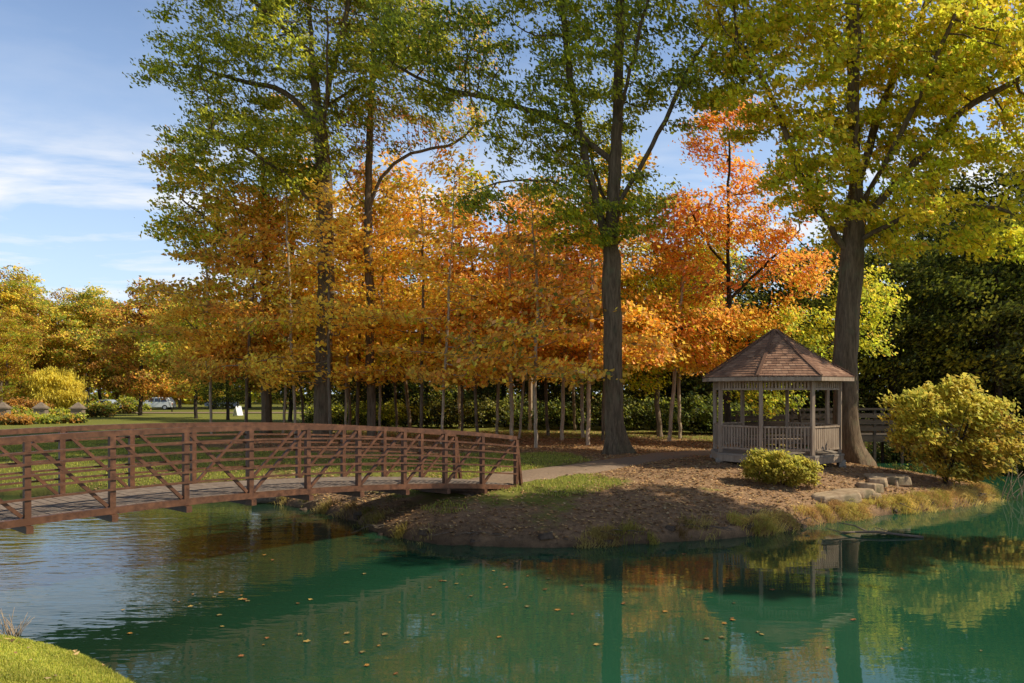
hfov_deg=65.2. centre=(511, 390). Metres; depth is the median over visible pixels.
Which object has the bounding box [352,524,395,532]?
twig tangle
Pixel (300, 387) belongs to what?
slender maple
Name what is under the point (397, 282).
slender maple
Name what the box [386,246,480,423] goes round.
shaded tree
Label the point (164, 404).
parked car
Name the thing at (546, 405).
slender maple
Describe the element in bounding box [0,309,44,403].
broadleaf tree
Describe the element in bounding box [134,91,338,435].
maple tree
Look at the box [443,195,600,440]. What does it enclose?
slender maple
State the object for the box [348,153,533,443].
slender maple
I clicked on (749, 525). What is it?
rock
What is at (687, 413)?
understorey shrub
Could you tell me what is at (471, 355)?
slender maple
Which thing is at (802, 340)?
tree
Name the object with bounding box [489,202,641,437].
slender maple
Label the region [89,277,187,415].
broadleaf tree
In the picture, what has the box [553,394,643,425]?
understorey shrub
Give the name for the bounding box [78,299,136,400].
broadleaf tree
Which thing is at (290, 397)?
shaded tree
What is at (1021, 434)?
understorey shrub
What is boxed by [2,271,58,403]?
broadleaf tree
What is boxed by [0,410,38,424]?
hedge shrub
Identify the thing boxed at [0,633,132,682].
lawn grass
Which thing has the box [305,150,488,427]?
slender maple
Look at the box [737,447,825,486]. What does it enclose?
azalea bush
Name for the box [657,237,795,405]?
shaded tree
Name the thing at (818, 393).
shaded tree
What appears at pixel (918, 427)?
golden bush
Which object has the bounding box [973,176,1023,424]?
hemlock tree
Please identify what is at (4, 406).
gate pillar
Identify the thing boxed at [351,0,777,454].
oak tree
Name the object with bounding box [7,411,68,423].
hedge shrub
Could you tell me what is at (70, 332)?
broadleaf tree
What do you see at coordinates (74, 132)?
sky
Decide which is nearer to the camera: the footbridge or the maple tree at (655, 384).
the footbridge
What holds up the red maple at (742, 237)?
on the ground at (564, 512)
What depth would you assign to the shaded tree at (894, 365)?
42.76 m
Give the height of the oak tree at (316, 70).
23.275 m
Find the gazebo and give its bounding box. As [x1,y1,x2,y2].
[702,329,854,467]
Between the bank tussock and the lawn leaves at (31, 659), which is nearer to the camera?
the lawn leaves at (31, 659)
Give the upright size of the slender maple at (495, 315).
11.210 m
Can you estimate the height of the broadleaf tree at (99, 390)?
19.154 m
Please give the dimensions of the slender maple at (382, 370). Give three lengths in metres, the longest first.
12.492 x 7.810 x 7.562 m
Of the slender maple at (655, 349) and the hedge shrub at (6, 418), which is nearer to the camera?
the slender maple at (655, 349)
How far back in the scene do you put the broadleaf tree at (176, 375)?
65.18 m
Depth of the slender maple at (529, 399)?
43.34 m
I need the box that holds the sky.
[0,0,1023,393]
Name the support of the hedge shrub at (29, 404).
on the ground at (564, 512)
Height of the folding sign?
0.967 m
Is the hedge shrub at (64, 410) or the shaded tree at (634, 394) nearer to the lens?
the shaded tree at (634, 394)
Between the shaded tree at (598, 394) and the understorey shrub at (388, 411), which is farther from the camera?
the shaded tree at (598, 394)
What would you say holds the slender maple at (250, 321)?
on the ground at (564, 512)
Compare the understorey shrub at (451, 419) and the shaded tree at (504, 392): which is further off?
the shaded tree at (504, 392)
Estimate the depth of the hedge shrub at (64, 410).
62.40 m
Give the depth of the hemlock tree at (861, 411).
50.76 m
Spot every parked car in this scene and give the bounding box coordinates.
[97,400,117,404]
[143,397,175,409]
[204,398,238,408]
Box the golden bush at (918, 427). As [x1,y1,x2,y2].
[875,372,1023,487]
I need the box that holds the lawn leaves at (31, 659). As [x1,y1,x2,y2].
[7,638,103,678]
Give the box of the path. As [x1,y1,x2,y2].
[417,450,710,496]
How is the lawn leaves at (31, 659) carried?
on the ground at (564, 512)
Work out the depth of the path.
21.79 m
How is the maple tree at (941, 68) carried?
on the ground at (564, 512)
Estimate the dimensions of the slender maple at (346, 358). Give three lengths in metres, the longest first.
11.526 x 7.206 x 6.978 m
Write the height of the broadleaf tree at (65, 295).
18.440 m
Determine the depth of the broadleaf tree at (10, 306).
101.26 m
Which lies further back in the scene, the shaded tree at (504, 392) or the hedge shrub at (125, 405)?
the hedge shrub at (125, 405)
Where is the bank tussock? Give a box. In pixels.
[269,474,1009,549]
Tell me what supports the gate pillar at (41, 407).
on the ground at (564, 512)
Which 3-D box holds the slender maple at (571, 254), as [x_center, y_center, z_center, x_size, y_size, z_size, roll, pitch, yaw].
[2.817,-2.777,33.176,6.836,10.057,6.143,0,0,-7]
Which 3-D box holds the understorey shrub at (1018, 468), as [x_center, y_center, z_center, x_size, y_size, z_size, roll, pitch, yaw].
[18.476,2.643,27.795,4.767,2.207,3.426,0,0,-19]
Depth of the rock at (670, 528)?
15.52 m
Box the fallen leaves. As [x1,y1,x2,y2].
[86,430,978,538]
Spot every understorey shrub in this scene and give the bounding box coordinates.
[297,401,382,424]
[332,398,431,426]
[400,396,504,428]
[456,394,541,427]
[501,398,601,429]
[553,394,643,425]
[591,395,683,430]
[639,385,749,433]
[681,395,783,434]
[864,431,920,458]
[888,458,982,472]
[926,423,1023,467]
[974,448,1023,475]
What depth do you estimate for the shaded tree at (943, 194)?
57.13 m
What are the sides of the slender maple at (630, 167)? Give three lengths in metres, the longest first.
12.672 x 7.074 x 6.788 m
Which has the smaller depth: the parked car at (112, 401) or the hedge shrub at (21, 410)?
the hedge shrub at (21, 410)
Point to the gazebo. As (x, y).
(773, 359)
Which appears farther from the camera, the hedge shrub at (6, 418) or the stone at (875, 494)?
the hedge shrub at (6, 418)
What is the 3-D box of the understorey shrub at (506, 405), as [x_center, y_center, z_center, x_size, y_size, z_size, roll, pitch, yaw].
[-0.407,1.301,47.999,6.198,2.242,3.595,0,0,0]
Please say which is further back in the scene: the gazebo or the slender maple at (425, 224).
the slender maple at (425, 224)
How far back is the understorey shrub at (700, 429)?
40.59 m
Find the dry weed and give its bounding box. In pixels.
[0,607,32,637]
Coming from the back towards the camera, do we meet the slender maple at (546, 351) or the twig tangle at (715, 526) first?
the slender maple at (546, 351)
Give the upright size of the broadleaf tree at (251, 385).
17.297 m
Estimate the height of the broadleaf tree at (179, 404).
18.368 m
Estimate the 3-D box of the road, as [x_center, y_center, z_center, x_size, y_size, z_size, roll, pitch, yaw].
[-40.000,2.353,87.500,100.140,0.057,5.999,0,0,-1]
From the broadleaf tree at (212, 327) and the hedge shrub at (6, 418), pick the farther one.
the broadleaf tree at (212, 327)
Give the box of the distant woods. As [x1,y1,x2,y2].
[3,333,883,404]
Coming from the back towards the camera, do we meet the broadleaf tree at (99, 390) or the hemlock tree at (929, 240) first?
the broadleaf tree at (99, 390)
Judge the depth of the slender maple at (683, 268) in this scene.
32.75 m
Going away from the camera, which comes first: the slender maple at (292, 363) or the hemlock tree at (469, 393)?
the slender maple at (292, 363)
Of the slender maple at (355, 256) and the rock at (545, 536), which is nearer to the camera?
the rock at (545, 536)
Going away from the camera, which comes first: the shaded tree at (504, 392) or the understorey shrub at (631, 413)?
the understorey shrub at (631, 413)
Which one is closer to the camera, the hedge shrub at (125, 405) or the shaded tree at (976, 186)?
the shaded tree at (976, 186)
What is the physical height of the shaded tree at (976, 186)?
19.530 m
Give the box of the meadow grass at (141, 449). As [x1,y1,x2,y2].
[0,436,712,513]
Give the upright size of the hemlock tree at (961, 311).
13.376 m
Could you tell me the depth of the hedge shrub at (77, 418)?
54.76 m
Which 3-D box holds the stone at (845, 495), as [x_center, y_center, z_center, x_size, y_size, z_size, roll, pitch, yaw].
[7.566,2.512,18.718,1.241,0.268,0.846,-4,2,-5]
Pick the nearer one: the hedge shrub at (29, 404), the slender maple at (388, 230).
the slender maple at (388, 230)
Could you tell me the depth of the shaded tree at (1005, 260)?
55.39 m
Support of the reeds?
on the water
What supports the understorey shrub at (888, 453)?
on the ground at (564, 512)
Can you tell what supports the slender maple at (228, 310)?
on the ground at (564, 512)
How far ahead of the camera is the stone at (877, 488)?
19.67 m
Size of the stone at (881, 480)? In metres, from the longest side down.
0.477 x 0.470 x 0.264 m
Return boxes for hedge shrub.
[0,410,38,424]
[4,396,54,410]
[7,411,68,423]
[10,403,32,414]
[32,404,85,416]
[39,411,89,422]
[76,399,121,417]
[99,396,150,413]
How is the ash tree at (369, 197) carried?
on the ground at (564, 512)
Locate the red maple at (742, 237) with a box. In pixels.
[587,95,839,421]
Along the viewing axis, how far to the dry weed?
9.42 m
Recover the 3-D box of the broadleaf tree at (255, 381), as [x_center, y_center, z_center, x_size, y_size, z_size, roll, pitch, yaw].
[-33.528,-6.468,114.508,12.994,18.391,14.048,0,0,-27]
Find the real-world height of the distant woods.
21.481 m
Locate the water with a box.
[0,444,1023,682]
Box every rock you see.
[353,511,363,519]
[418,530,427,535]
[538,532,553,539]
[665,525,675,531]
[745,521,753,528]
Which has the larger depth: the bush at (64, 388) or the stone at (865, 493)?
the bush at (64, 388)
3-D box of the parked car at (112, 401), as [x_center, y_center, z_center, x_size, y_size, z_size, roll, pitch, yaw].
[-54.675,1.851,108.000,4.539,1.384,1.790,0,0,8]
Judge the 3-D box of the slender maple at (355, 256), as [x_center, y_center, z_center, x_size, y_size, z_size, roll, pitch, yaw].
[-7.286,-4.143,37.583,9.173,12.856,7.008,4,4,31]
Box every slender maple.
[104,163,295,433]
[168,181,315,438]
[178,167,332,432]
[183,141,371,437]
[237,176,410,444]
[240,153,384,422]
[262,182,424,433]
[272,164,440,424]
[282,181,396,424]
[294,164,460,432]
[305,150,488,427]
[311,158,444,432]
[335,175,498,427]
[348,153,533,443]
[374,140,521,436]
[391,212,524,428]
[410,185,529,439]
[415,234,529,433]
[430,182,647,447]
[437,177,581,438]
[438,173,588,429]
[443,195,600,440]
[479,193,597,435]
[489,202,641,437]
[492,194,651,430]
[505,202,690,445]
[512,218,663,440]
[531,140,694,440]
[584,188,755,441]
[623,206,764,438]
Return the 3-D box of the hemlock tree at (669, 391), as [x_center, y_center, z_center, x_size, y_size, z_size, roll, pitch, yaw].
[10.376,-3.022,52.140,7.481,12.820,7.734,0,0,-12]
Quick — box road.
[136,412,304,412]
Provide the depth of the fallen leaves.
20.94 m
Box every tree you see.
[0,263,49,402]
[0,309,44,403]
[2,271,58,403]
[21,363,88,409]
[30,285,84,371]
[39,282,118,404]
[74,290,137,400]
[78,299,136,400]
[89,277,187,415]
[107,303,175,408]
[122,0,462,441]
[129,284,240,418]
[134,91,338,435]
[153,377,188,411]
[160,288,210,407]
[165,290,238,408]
[179,327,252,419]
[231,296,260,407]
[249,287,310,408]
[254,333,334,421]
[279,265,364,408]
[323,0,507,439]
[337,271,433,420]
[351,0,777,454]
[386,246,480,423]
[428,278,508,423]
[471,262,524,420]
[492,276,593,423]
[526,251,637,402]
[578,257,690,424]
[618,221,747,436]
[623,268,710,423]
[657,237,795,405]
[665,237,754,408]
[679,0,1023,466]
[697,219,832,420]
[717,261,910,447]
[720,224,885,419]
[789,213,921,425]
[799,228,966,418]
[840,150,1018,376]
[858,205,991,425]
[884,193,1023,429]
[897,133,1023,395]
[906,220,1023,428]
[931,190,1023,338]
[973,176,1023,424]
[982,262,1023,377]
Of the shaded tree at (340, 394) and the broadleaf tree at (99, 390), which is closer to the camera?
the shaded tree at (340, 394)
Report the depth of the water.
11.02 m
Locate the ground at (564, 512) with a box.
[0,394,1023,682]
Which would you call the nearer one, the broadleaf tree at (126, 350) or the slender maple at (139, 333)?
the slender maple at (139, 333)
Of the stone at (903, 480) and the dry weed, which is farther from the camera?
the stone at (903, 480)
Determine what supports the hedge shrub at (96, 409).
on the ground at (564, 512)
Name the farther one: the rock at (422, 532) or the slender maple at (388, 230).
the slender maple at (388, 230)
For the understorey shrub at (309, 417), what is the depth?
49.33 m
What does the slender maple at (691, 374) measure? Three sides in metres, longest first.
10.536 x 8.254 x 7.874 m
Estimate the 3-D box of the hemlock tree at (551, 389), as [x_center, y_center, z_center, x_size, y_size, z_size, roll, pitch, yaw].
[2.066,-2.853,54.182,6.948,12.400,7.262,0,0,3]
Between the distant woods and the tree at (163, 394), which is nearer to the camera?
the tree at (163, 394)
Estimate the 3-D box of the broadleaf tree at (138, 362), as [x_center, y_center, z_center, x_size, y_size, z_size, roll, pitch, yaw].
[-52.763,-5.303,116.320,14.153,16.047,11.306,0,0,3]
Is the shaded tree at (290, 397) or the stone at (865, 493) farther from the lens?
the shaded tree at (290, 397)
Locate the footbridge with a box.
[0,422,522,533]
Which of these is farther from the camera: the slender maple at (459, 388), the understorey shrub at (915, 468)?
the slender maple at (459, 388)
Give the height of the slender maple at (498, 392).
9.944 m
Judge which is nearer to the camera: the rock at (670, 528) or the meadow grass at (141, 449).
the rock at (670, 528)
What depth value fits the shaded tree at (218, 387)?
61.68 m
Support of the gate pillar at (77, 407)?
on the ground at (564, 512)
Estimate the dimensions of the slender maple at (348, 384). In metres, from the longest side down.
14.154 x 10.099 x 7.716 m
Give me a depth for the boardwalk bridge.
31.95 m
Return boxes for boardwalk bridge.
[724,408,1013,463]
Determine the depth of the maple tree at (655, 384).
35.95 m
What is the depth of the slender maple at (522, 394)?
35.26 m
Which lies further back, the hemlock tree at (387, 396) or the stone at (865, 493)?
the hemlock tree at (387, 396)
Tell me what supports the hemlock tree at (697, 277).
on the ground at (564, 512)
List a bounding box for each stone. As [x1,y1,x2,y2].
[811,490,861,504]
[831,488,875,499]
[856,482,883,492]
[863,473,911,485]
[867,477,887,486]
[872,493,881,499]
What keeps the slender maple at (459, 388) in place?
on the ground at (564, 512)
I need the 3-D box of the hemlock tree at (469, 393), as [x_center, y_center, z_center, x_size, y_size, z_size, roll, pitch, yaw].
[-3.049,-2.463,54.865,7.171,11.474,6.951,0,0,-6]
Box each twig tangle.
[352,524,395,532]
[683,524,735,530]
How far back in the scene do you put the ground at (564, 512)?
18.68 m
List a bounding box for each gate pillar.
[0,402,12,414]
[31,402,50,414]
[69,402,86,414]
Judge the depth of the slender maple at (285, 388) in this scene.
37.12 m
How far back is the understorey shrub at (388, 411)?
45.39 m
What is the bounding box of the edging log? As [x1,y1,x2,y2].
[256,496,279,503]
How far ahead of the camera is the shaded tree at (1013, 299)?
43.83 m
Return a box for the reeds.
[1001,461,1023,500]
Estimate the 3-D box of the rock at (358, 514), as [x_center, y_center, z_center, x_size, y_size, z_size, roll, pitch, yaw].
[-3.401,2.768,17.779,0.259,0.134,0.223,-5,17,-4]
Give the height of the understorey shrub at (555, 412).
2.076 m
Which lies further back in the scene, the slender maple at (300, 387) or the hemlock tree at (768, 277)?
the hemlock tree at (768, 277)
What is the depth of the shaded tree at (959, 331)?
41.28 m
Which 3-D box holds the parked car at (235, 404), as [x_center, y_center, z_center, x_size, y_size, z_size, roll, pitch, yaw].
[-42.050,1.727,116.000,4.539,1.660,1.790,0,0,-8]
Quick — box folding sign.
[233,406,242,415]

